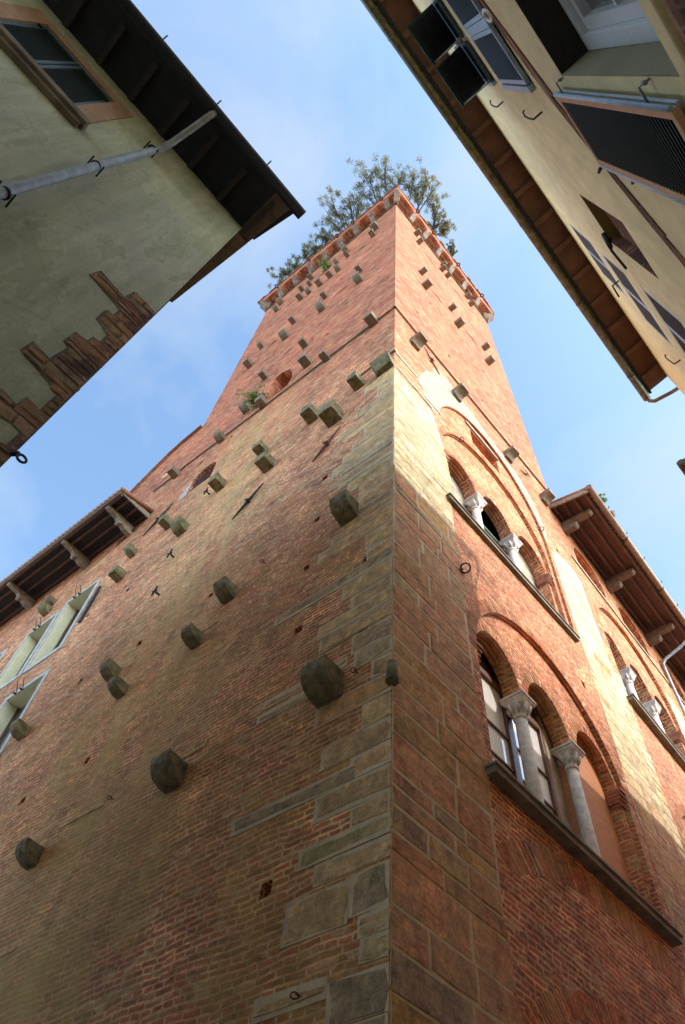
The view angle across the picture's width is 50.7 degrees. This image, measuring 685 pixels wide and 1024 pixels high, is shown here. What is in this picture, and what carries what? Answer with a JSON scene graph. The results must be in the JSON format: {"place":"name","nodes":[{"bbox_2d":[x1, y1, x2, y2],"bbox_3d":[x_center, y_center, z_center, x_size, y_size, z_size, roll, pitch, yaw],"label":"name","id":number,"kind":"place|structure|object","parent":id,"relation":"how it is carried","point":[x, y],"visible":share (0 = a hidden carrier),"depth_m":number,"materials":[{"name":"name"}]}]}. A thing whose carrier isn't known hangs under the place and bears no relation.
{"place":"outdoors","nodes":[
{"label":"outdoors","id":0,"kind":"place"},
{"bbox_2d":[0,425,202,793],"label":"brick palace wing","id":1,"kind":"structure","parent":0,"point":[55,594],"depth_m":23.40,"materials":[{"name":"brown brick"}]},
{"bbox_2d":[0,648,7,659],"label":"window","id":2,"kind":"structure","parent":1,"relation":"in","point":[2,653],"depth_m":23.26,"materials":[{"name":"grey stone"}]},
{"bbox_2d":[0,668,50,755],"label":"window","id":3,"kind":"structure","parent":1,"relation":"in","point":[15,706],"depth_m":18.70,"materials":[{"name":"grey stone"}]},
{"bbox_2d":[0,610,60,689],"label":"window","id":4,"kind":"structure","parent":1,"relation":"in","point":[18,662],"depth_m":22.07,"materials":[{"name":"grey stone"}]},
{"bbox_2d":[22,577,101,674],"bbox_3d":[-7.952,3.247,21.114,1.681,3.514,0.578,-36,-68,22],"label":"window","id":5,"kind":"structure","parent":1,"relation":"in","point":[56,636],"depth_m":21.49,"materials":[{"name":"grey stone"}]},
{"bbox_2d":[0,0,305,466],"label":"stucco house","id":6,"kind":"structure","parent":0,"point":[142,185],"depth_m":9.04,"materials":[{"name":"paint"}]},
{"bbox_2d":[0,2,132,129],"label":"window","id":7,"kind":"structure","parent":6,"relation":"in","point":[80,116],"depth_m":9.46,"materials":[{"name":"stone"}]},
{"bbox_2d":[0,184,684,1023],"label":"brick tower","id":8,"kind":"structure","parent":0,"point":[336,726],"depth_m":11.04,"materials":[{"name":"red brick"}]},
{"bbox_2d":[234,384,268,410],"bbox_3d":[-3.136,-3.936,25.216,1.210,0.553,0.948,-12,-61,11],"label":"wild shrub","id":9,"kind":"object","parent":8,"relation":"attached to","point":[252,395],"visible":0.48,"depth_m":25.16,"materials":[{"name":"green plant"}]},
{"bbox_2d":[266,257,300,288],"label":"holm oak","id":10,"kind":"object","parent":8,"relation":"on","point":[287,271],"visible":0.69,"depth_m":45.98,"materials":[{"name":"green plant"}]},
{"bbox_2d":[290,221,337,264],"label":"holm oak","id":11,"kind":"object","parent":8,"relation":"on","point":[325,238],"visible":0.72,"depth_m":45.48,"materials":[{"name":"green plant"}]},
{"bbox_2d":[314,250,331,272],"bbox_3d":[-0.953,-13.493,39.447,0.977,0.606,1.159,-36,-68,22],"label":"weed","id":12,"kind":"object","parent":8,"relation":"attached to","point":[325,265],"depth_m":39.36,"materials":[{"name":"green plant"}]},
{"bbox_2d":[317,181,368,233],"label":"holm oak","id":13,"kind":"object","parent":8,"relation":"on","point":[339,215],"visible":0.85,"depth_m":44.89,"materials":[{"name":"green plant"}]},
{"bbox_2d":[344,153,416,209],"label":"holm oak","id":14,"kind":"object","parent":8,"relation":"on","point":[375,171],"visible":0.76,"depth_m":44.56,"materials":[{"name":"green plant"}]},
{"bbox_2d":[397,155,450,213],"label":"holm oak","id":15,"kind":"object","parent":8,"relation":"on","point":[418,194],"visible":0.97,"depth_m":44.49,"materials":[{"name":"green plant"}]},
{"bbox_2d":[416,192,456,242],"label":"holm oak","id":16,"kind":"object","parent":8,"relation":"on","point":[444,227],"visible":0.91,"depth_m":44.45,"materials":[{"name":"green plant"}]},
{"bbox_2d":[446,241,458,256],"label":"holm oak","id":17,"kind":"object","parent":8,"relation":"on","point":[452,252],"visible":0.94,"depth_m":44.86,"materials":[{"name":"green plant"}]},
{"bbox_2d":[480,666,561,820],"bbox_3d":[2.591,3.830,11.327,0.090,3.110,2.660,-36,-68,22],"label":"window","id":18,"kind":"structure","parent":8,"relation":"in","point":[502,729],"depth_m":11.89,"materials":[{"name":"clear glass"}]},
{"bbox_2d":[0,0,684,616],"label":"sky","id":19,"kind":"structure","parent":0,"point":[312,86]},
{"bbox_2d":[360,0,684,402],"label":"cream house","id":20,"kind":"structure","parent":0,"point":[565,120],"depth_m":7.52,"materials":[{"name":"paint"}]},
{"bbox_2d":[558,0,659,49],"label":"window","id":21,"kind":"structure","parent":20,"relation":"in","point":[600,24],"depth_m":4.44,"materials":[{"name":"white paint"}]},
{"bbox_2d":[549,484,684,867],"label":"brick palace range","id":22,"kind":"structure","parent":0,"point":[639,617],"depth_m":23.73,"materials":[{"name":"red brick"}]},
{"bbox_2d":[599,493,607,503],"bbox_3d":[8.555,-0.416,23.892,0.473,0.418,0.375,-4,-59,7],"label":"gutter weed","id":23,"kind":"object","parent":22,"relation":"on","point":[603,498],"visible":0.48,"depth_m":23.89,"materials":[{"name":"green plant"}]},
{"bbox_2d":[676,458,684,474],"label":"neighbour house","id":24,"kind":"structure","parent":0,"point":[680,463],"depth_m":13.45,"materials":[{"name":"tile"}]}
]}

